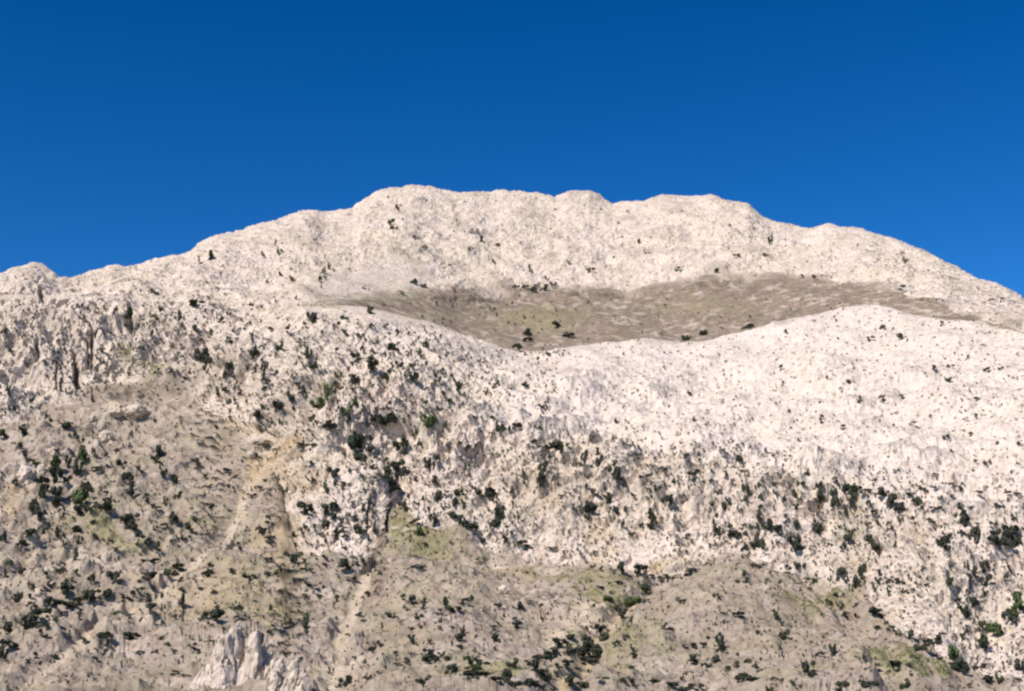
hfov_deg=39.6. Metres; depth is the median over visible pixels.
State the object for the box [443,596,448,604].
shrub
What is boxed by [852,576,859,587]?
shrub
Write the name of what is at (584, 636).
shrub
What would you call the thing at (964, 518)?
shrub
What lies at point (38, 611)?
shrub
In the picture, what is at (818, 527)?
shrub
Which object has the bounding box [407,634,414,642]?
shrub
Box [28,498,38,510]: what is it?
shrub
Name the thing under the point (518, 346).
tree
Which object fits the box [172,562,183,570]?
shrub
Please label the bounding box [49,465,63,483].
shrub
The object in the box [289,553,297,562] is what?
shrub
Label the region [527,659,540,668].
shrub
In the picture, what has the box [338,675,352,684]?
shrub
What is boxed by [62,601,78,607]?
shrub
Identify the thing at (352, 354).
shrub
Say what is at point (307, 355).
shrub
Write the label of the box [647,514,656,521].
shrub
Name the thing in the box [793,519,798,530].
shrub
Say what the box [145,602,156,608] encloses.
shrub
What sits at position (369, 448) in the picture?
shrub
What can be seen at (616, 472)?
shrub
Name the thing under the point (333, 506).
shrub
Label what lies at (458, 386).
shrub
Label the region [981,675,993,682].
shrub
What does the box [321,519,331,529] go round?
shrub
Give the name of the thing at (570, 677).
shrub
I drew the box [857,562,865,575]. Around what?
shrub
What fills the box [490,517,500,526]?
shrub
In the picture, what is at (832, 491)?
shrub
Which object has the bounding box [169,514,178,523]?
shrub
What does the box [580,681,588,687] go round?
shrub
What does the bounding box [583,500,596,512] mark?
shrub
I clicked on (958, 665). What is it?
shrub
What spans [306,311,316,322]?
shrub
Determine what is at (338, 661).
path
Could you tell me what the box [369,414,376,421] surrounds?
shrub
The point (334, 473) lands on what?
shrub
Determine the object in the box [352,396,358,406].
shrub
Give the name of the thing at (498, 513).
shrub
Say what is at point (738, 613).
shrub
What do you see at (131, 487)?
shrub
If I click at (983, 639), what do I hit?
shrub
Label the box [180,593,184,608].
shrub
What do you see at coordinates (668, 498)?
shrub
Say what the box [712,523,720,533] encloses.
shrub
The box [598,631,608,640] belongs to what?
shrub
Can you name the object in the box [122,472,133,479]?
shrub
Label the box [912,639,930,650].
shrub
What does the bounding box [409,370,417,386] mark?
shrub
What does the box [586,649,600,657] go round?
shrub
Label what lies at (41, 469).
boulder
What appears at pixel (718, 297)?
hanging valley
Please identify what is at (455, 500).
shrub
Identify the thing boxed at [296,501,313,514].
shrub
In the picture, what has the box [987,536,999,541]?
shrub
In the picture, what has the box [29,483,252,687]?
path
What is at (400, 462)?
shrub
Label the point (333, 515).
shrub
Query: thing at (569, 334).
tree
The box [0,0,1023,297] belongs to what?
sky
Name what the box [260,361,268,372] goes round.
shrub
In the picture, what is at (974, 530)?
shrub
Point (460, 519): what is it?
shrub
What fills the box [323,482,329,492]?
shrub
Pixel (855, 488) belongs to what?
shrub
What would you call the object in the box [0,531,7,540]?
shrub
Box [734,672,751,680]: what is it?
shrub
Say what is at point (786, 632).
shrub
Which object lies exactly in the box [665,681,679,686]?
shrub
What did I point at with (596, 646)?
shrub
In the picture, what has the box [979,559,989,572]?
shrub
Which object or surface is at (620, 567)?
shrub
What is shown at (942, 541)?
shrub
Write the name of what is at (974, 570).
shrub
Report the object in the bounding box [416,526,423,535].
shrub
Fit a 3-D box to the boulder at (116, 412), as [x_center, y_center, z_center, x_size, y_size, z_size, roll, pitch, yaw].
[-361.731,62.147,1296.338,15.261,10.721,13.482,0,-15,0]
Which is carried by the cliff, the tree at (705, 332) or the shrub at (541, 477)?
the shrub at (541, 477)
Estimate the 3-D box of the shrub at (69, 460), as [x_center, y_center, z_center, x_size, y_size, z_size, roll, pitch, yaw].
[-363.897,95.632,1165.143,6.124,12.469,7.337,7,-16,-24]
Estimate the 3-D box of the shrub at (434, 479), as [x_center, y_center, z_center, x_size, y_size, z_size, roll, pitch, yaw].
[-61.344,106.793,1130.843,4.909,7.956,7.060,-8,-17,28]
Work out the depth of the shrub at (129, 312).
1562.72 m
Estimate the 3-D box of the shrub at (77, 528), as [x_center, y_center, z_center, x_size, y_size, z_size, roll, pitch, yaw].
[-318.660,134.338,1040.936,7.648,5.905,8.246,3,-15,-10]
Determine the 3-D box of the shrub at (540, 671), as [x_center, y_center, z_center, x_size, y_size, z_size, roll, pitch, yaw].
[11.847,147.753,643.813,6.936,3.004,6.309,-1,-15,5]
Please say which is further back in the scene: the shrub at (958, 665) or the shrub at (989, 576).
the shrub at (989, 576)
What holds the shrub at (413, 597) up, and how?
on the hillside
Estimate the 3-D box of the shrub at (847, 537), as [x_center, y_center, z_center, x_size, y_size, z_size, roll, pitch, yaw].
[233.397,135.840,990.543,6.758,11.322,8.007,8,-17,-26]
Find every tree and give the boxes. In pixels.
[511,343,522,350]
[522,328,532,334]
[551,321,560,327]
[562,331,574,337]
[681,335,690,340]
[699,330,707,335]
[742,323,753,328]
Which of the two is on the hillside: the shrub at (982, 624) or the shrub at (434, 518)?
the shrub at (434, 518)
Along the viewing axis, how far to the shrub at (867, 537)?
992.83 m
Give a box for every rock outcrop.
[166,623,285,689]
[267,658,311,690]
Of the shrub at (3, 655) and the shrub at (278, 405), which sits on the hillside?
the shrub at (3, 655)
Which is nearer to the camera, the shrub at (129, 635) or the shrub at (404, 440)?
the shrub at (129, 635)
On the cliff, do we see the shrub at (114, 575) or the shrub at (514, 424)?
the shrub at (514, 424)
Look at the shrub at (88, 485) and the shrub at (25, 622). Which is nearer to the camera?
the shrub at (25, 622)
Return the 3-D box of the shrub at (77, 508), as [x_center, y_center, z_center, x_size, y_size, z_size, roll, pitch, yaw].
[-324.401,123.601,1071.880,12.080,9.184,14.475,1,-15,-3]
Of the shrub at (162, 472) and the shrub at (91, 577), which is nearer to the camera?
the shrub at (91, 577)
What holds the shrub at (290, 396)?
on the cliff
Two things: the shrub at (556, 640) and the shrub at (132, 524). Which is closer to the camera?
the shrub at (556, 640)
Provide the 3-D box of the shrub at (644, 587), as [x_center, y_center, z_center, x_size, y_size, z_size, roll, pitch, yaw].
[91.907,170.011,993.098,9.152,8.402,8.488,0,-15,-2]
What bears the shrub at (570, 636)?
on the hillside
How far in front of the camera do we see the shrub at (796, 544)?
1005.58 m
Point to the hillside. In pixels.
(184, 444)
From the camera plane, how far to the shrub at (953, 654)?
753.72 m
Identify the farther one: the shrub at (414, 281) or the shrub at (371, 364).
the shrub at (414, 281)
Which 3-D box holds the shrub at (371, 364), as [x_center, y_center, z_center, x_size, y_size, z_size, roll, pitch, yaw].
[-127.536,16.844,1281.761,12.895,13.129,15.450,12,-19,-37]
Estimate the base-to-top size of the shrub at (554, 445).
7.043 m
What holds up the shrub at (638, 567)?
on the hillside
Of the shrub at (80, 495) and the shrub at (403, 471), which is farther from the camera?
the shrub at (403, 471)
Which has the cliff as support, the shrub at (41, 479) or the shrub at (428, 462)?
the shrub at (428, 462)
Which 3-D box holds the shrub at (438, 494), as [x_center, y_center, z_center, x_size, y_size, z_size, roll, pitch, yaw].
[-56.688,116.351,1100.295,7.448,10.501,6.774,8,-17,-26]
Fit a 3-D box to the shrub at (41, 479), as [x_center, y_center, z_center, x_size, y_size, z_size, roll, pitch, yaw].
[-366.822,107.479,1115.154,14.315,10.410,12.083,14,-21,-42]
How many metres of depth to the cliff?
1236.08 m
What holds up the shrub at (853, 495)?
on the cliff
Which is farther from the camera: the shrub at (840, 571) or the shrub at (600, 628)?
the shrub at (840, 571)
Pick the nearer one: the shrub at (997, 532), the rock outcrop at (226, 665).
the rock outcrop at (226, 665)
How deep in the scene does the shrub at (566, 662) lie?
744.82 m
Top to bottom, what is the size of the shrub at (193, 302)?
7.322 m
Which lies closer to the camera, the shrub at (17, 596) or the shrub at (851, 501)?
the shrub at (17, 596)
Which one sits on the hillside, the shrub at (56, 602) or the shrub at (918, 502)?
the shrub at (56, 602)
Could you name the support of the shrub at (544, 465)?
on the cliff
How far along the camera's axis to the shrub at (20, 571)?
922.89 m
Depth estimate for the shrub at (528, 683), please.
622.35 m
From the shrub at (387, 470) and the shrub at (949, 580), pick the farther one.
the shrub at (387, 470)
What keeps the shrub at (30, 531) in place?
on the hillside
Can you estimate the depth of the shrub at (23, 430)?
1234.62 m
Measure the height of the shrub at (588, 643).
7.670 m
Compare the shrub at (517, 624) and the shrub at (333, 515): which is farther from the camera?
the shrub at (333, 515)
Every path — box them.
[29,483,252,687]
[324,559,389,690]
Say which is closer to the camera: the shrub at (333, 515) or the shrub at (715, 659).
the shrub at (715, 659)
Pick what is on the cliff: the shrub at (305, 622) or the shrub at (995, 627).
the shrub at (995, 627)
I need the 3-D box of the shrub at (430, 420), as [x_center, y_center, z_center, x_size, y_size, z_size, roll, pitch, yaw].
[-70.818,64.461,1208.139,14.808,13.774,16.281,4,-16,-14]
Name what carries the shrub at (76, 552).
on the hillside
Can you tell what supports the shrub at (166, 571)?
on the hillside
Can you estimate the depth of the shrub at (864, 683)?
608.16 m
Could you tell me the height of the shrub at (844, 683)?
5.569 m
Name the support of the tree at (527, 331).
on the hanging valley
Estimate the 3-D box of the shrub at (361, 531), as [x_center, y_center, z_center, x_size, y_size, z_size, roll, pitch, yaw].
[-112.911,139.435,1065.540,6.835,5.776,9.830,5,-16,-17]
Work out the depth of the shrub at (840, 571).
974.04 m
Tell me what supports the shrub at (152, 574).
on the hillside
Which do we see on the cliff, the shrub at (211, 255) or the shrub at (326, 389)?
the shrub at (326, 389)
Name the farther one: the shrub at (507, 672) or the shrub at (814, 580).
the shrub at (814, 580)
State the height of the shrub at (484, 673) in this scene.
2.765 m
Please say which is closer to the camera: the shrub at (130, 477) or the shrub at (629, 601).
the shrub at (629, 601)
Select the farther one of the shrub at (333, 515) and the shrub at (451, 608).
the shrub at (333, 515)
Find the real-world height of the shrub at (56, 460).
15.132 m
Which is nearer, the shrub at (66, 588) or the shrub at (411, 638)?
the shrub at (411, 638)
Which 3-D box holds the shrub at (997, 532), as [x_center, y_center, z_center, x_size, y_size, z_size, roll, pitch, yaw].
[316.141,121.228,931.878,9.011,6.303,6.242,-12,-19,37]
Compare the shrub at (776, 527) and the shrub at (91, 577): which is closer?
the shrub at (91, 577)
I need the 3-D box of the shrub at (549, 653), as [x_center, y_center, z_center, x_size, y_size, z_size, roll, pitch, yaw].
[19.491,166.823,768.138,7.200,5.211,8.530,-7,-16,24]
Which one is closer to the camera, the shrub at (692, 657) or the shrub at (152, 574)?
the shrub at (692, 657)
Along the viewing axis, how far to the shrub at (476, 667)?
693.59 m
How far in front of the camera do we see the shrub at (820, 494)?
1066.23 m
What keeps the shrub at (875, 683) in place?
on the hillside
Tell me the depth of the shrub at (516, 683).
607.72 m
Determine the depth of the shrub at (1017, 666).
782.80 m
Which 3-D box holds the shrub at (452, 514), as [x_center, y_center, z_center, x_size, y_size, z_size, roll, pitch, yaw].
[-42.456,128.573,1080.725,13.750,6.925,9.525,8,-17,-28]
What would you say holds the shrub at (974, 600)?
on the cliff
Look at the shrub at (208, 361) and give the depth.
1388.96 m
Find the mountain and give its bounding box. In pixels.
[0,184,1023,331]
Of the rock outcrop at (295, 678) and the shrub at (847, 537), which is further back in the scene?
the shrub at (847, 537)
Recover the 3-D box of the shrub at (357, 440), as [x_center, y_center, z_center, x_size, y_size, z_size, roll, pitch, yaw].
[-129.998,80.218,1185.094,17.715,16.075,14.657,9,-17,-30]
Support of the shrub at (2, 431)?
on the hillside
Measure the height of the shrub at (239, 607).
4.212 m
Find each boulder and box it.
[16,464,32,482]
[37,464,45,474]
[86,415,96,422]
[98,430,113,442]
[108,408,123,417]
[122,404,150,419]
[247,450,254,458]
[251,438,269,445]
[270,445,281,450]
[498,584,509,594]
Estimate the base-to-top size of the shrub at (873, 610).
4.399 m
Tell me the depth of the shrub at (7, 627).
790.01 m
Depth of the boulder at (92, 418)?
1281.70 m
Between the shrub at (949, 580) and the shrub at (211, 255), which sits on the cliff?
the shrub at (949, 580)
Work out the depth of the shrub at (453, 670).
695.90 m
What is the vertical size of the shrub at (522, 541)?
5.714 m
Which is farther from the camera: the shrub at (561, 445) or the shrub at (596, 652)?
the shrub at (561, 445)
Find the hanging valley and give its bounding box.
[0,277,1023,350]
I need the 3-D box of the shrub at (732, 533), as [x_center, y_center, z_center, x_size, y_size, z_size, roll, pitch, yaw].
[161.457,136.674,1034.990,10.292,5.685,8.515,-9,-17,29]
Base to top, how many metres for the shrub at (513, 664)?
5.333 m
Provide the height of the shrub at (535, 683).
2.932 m
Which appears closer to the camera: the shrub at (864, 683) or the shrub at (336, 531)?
the shrub at (864, 683)
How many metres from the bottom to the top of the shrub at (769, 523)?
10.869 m
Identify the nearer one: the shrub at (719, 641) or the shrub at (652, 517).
the shrub at (719, 641)
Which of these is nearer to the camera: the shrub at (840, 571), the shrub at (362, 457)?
the shrub at (840, 571)
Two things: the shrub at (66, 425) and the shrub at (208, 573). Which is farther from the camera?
the shrub at (66, 425)
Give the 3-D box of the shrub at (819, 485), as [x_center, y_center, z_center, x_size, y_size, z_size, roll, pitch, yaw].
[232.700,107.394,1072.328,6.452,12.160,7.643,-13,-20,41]
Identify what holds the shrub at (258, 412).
on the cliff
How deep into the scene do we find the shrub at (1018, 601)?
840.89 m
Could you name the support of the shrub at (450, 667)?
on the hillside
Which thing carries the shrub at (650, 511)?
on the cliff
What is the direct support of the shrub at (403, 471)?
on the cliff
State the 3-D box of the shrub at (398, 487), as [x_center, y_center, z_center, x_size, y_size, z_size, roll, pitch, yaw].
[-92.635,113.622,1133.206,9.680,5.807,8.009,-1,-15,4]
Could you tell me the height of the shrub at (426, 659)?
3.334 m
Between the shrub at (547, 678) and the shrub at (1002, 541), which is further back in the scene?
the shrub at (1002, 541)
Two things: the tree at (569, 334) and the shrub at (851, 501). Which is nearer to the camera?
the shrub at (851, 501)
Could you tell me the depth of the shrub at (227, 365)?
1373.31 m
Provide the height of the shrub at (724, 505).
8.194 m
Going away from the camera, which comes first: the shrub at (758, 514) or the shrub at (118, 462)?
the shrub at (758, 514)
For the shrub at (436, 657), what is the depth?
719.95 m
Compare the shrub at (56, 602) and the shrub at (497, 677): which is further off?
the shrub at (56, 602)
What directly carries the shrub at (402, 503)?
on the hillside
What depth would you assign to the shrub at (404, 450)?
1192.47 m
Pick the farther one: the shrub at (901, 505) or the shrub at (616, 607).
the shrub at (901, 505)
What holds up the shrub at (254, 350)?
on the cliff
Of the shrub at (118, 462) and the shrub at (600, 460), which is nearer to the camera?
the shrub at (600, 460)
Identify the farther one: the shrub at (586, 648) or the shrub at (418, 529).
the shrub at (418, 529)
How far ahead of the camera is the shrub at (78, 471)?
1152.36 m
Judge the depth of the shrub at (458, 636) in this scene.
770.66 m
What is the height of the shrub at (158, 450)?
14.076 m
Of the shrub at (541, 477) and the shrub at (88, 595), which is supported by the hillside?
the shrub at (88, 595)
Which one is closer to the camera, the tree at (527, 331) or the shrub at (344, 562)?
the shrub at (344, 562)
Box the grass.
[48,255,949,679]
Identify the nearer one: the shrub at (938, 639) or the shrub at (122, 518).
the shrub at (938, 639)
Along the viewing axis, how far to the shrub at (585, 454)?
1155.73 m
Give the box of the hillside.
[0,368,1023,690]
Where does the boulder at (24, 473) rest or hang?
on the hillside
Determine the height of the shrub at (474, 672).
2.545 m
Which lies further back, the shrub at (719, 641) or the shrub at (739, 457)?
the shrub at (739, 457)
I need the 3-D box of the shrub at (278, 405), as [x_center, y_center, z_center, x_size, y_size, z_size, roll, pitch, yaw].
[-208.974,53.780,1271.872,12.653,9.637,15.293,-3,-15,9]
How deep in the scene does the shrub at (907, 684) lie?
707.48 m
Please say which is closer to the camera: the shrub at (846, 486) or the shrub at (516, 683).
the shrub at (516, 683)
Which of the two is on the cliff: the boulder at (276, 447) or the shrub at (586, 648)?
the boulder at (276, 447)
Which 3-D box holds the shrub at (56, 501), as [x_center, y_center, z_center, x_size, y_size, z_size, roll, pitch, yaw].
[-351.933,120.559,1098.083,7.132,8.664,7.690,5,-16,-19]
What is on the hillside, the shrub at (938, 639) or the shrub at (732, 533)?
the shrub at (938, 639)
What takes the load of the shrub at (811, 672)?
on the hillside
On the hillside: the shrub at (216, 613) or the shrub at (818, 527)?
the shrub at (216, 613)
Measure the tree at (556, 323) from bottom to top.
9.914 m
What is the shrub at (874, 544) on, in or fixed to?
on the cliff
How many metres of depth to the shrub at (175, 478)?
1140.66 m
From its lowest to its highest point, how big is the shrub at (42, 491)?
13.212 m
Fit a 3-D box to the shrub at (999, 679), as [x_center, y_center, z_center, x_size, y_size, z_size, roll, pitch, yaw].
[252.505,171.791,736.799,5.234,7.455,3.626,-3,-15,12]
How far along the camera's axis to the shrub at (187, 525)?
1065.69 m
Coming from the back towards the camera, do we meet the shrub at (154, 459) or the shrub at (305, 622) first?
the shrub at (154, 459)
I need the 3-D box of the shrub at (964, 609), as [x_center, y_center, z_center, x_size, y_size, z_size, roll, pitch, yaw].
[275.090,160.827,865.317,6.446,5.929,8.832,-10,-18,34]
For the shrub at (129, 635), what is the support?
on the hillside
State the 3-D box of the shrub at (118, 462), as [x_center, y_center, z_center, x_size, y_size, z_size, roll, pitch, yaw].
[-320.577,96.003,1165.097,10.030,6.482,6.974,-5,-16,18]
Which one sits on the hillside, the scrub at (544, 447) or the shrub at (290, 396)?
the scrub at (544, 447)
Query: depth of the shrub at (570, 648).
773.74 m
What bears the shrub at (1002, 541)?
on the cliff
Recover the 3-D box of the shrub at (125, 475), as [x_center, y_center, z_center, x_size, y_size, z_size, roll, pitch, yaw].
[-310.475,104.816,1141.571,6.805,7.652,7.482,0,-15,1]
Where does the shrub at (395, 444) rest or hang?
on the cliff
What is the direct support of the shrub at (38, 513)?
on the hillside
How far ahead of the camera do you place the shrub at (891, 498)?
1006.92 m
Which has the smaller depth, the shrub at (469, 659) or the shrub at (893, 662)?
the shrub at (469, 659)
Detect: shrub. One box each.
[0,428,7,437]
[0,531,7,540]
[0,644,8,659]
[3,621,13,632]
[11,592,22,600]
[15,540,29,545]
[18,567,26,574]
[18,616,36,627]
[19,426,27,436]
[22,528,37,535]
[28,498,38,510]
[28,606,52,618]
[32,509,42,520]
[34,476,49,489]
[38,483,45,498]
[44,597,62,606]
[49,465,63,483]
[50,454,61,468]
[50,485,63,495]
[51,496,60,506]
[60,583,74,594]
[61,421,70,428]
[62,475,71,481]
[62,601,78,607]
[65,455,71,468]
[71,525,81,531]
[72,487,88,505]
[72,595,84,604]
[73,457,83,476]
[73,504,88,514]
[73,546,78,559]
[77,446,89,464]
[79,481,91,488]
[81,589,96,600]
[86,573,94,580]
[91,497,112,510]
[96,589,111,597]
[96,631,113,637]
[105,570,121,583]
[115,459,127,465]
[119,515,133,521]
[122,472,128,479]
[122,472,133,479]
[122,631,141,639]
[124,513,140,522]
[124,519,138,529]
[127,307,132,317]
[128,481,134,495]
[140,558,160,561]
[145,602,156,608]
[146,571,157,576]
[150,455,160,463]
[155,444,162,456]
[160,468,167,477]
[162,568,171,574]
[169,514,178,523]
[172,474,178,485]
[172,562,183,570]
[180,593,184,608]
[184,522,190,529]
[188,299,204,305]
[194,347,209,361]
[201,569,215,576]
[202,356,212,370]
[208,250,213,259]
[209,608,224,618]
[222,360,232,377]
[234,604,243,609]
[249,346,256,359]
[252,410,260,418]
[257,526,266,534]
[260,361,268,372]
[272,400,283,409]
[275,340,283,350]
[286,389,294,399]
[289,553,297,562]
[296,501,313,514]
[301,612,309,628]
[305,345,311,358]
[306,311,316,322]
[308,361,318,369]
[309,397,324,408]
[321,419,337,427]
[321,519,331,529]
[322,501,339,514]
[323,382,333,398]
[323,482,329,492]
[327,467,338,476]
[327,512,336,519]
[333,529,340,538]
[337,558,350,569]
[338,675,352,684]
[344,405,352,415]
[347,431,365,449]
[350,352,361,360]
[350,373,360,384]
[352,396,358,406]
[353,450,366,460]
[353,523,358,532]
[357,528,366,534]
[365,445,373,452]
[366,356,379,370]
[367,306,373,313]
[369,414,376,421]
[376,409,396,426]
[382,371,388,378]
[383,465,391,477]
[387,343,396,349]
[390,459,405,470]
[390,479,397,487]
[390,485,401,490]
[391,440,402,450]
[395,466,407,477]
[397,501,407,510]
[400,446,407,454]
[401,433,408,446]
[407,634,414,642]
[408,595,415,603]
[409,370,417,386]
[410,278,417,283]
[415,678,428,683]
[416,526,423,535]
[419,414,437,427]
[421,656,435,661]
[422,648,434,657]
[423,456,431,467]
[428,513,437,526]
[428,654,439,659]
[431,475,437,483]
[432,453,439,465]
[434,490,441,500]
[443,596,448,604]
[444,664,455,674]
[447,511,463,518]
[447,606,461,611]
[450,663,457,672]
[452,498,457,507]
[454,489,463,495]
[455,381,462,390]
[455,633,463,639]
[458,515,465,523]
[460,624,465,634]
[461,519,478,528]
[462,670,479,674]
[463,655,478,663]
[464,664,483,670]
[474,487,495,496]
[476,659,489,664]
[479,671,491,675]
[484,486,491,496]
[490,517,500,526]
[490,676,503,679]
[494,506,503,517]
[495,424,506,431]
[501,668,512,677]
[502,676,523,686]
[505,657,518,666]
[511,422,521,429]
[512,621,522,627]
[516,540,527,544]
[517,601,522,609]
[523,678,533,687]
[524,680,539,685]
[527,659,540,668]
[531,668,545,674]
[534,654,548,659]
[537,460,548,472]
[538,470,546,486]
[541,674,551,681]
[543,650,555,658]
[548,440,563,448]
[550,647,558,654]
[551,637,568,647]
[559,441,563,453]
[561,659,573,666]
[564,642,581,653]
[565,672,574,686]
[566,633,574,638]
[579,645,591,655]
[580,449,587,462]
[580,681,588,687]
[582,634,591,641]
[582,639,593,647]
[582,655,598,662]
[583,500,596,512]
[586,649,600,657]
[590,643,602,653]
[594,624,605,631]
[595,453,603,464]
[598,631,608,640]
[602,596,613,600]
[605,492,611,503]
[608,465,620,480]
[612,505,618,512]
[613,604,627,611]
[617,561,624,571]
[617,609,626,616]
[623,596,642,605]
[632,564,647,574]
[639,583,649,592]
[647,507,653,515]
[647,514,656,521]
[647,521,654,527]
[661,494,673,503]
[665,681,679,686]
[679,682,693,690]
[687,469,699,474]
[687,654,698,662]
[710,655,719,662]
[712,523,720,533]
[715,635,724,650]
[721,501,731,511]
[727,529,741,536]
[731,611,745,617]
[733,454,742,460]
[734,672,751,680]
[741,482,750,496]
[753,531,764,548]
[756,509,761,521]
[760,518,772,530]
[770,524,781,529]
[773,611,778,619]
[778,629,789,639]
[787,535,802,550]
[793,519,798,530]
[801,660,815,670]
[803,669,815,675]
[805,577,817,583]
[810,522,821,533]
[815,481,822,489]
[817,490,824,503]
[829,488,837,495]
[829,643,836,654]
[830,494,839,506]
[835,566,845,580]
[835,680,849,690]
[841,483,850,492]
[841,533,852,546]
[848,487,857,499]
[848,497,853,506]
[850,485,862,492]
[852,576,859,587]
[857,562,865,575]
[860,681,870,687]
[865,534,872,541]
[868,607,881,614]
[869,538,880,549]
[869,681,879,686]
[876,486,885,496]
[886,492,897,508]
[888,660,900,664]
[894,502,905,510]
[899,678,910,689]
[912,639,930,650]
[914,498,924,508]
[928,637,942,643]
[936,536,950,549]
[945,577,953,584]
[948,644,962,661]
[950,656,969,672]
[958,605,968,613]
[959,512,970,527]
[966,573,971,587]
[970,525,979,535]
[971,565,976,578]
[971,596,979,606]
[977,619,986,628]
[977,633,988,650]
[978,573,992,586]
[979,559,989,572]
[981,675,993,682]
[985,622,1001,635]
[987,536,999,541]
[990,527,1000,534]
[993,535,1006,545]
[994,670,1004,682]
[1001,524,1020,539]
[1001,607,1017,617]
[1003,540,1015,546]
[1010,590,1023,614]
[1013,536,1022,546]
[1014,658,1023,670]
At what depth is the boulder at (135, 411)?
1299.41 m
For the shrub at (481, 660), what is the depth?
700.12 m
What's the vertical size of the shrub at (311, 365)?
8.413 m
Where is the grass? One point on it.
(938, 667)
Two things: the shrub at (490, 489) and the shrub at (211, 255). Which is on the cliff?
the shrub at (490, 489)
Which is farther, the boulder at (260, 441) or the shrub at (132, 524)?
the boulder at (260, 441)
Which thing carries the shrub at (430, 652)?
on the hillside
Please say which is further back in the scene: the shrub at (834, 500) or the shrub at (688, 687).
the shrub at (834, 500)
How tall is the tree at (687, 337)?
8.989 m
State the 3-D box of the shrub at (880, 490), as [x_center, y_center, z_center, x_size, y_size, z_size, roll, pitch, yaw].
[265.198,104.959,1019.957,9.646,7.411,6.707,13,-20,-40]
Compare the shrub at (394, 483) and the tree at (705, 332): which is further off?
the tree at (705, 332)
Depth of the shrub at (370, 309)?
1542.87 m
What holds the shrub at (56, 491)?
on the hillside
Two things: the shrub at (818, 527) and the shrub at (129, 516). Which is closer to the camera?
the shrub at (818, 527)
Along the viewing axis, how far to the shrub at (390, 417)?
1225.33 m
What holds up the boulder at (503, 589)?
on the hillside
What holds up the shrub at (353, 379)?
on the cliff
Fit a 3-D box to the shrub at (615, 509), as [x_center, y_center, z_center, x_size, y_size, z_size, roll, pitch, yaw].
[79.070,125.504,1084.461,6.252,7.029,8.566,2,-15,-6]
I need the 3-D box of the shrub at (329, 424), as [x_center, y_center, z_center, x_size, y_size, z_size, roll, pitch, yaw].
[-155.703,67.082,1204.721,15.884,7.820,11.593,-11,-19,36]
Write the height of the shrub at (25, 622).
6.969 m
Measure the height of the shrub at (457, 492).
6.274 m
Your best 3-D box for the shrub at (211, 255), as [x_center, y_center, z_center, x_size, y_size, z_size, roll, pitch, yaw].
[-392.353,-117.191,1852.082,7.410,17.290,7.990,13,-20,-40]
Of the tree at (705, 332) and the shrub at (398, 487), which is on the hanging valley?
the tree at (705, 332)
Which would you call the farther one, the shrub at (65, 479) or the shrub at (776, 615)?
the shrub at (65, 479)
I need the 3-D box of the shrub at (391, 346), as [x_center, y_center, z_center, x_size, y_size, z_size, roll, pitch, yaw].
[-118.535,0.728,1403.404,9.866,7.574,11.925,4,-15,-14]
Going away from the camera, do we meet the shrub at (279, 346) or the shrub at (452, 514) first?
the shrub at (452, 514)
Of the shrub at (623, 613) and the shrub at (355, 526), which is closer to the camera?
the shrub at (623, 613)
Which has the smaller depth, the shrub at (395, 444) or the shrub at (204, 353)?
the shrub at (395, 444)
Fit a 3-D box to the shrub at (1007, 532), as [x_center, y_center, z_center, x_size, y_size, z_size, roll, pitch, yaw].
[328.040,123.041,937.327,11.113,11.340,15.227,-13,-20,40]
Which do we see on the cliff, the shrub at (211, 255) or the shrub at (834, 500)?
the shrub at (834, 500)
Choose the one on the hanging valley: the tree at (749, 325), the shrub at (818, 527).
the tree at (749, 325)
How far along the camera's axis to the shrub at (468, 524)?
1066.21 m
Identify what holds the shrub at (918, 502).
on the cliff
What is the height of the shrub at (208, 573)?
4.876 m
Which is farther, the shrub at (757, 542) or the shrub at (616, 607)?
the shrub at (757, 542)
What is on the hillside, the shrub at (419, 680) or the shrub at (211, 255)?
the shrub at (419, 680)
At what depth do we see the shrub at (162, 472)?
1167.57 m
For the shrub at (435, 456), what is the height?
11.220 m
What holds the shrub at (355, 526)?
on the cliff
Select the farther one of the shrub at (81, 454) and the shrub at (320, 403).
the shrub at (320, 403)
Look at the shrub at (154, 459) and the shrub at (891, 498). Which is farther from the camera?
the shrub at (154, 459)
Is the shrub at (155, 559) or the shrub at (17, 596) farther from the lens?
the shrub at (155, 559)
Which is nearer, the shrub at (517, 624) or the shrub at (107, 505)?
the shrub at (517, 624)
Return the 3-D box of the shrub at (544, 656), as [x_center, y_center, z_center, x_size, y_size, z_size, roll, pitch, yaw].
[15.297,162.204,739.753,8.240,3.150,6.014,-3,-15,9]
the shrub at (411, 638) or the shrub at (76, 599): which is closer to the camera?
the shrub at (411, 638)
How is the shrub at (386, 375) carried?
on the cliff
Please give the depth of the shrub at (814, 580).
985.23 m
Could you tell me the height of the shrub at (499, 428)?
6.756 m
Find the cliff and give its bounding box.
[0,280,1023,679]
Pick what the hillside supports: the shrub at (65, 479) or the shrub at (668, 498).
the shrub at (65, 479)
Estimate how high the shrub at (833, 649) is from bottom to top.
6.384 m
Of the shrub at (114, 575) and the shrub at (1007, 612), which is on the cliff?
the shrub at (1007, 612)
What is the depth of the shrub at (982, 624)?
852.37 m
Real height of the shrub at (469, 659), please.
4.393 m
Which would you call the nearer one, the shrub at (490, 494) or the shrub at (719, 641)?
the shrub at (719, 641)
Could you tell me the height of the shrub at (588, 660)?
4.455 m
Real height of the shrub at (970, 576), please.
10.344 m
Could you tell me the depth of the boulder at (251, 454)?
1222.12 m
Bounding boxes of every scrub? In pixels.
[0,199,1023,690]
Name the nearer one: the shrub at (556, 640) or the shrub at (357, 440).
the shrub at (556, 640)
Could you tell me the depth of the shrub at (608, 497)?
1099.44 m
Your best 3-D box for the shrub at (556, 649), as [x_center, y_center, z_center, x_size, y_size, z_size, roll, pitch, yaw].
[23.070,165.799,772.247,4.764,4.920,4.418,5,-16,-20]
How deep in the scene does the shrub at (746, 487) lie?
1067.96 m

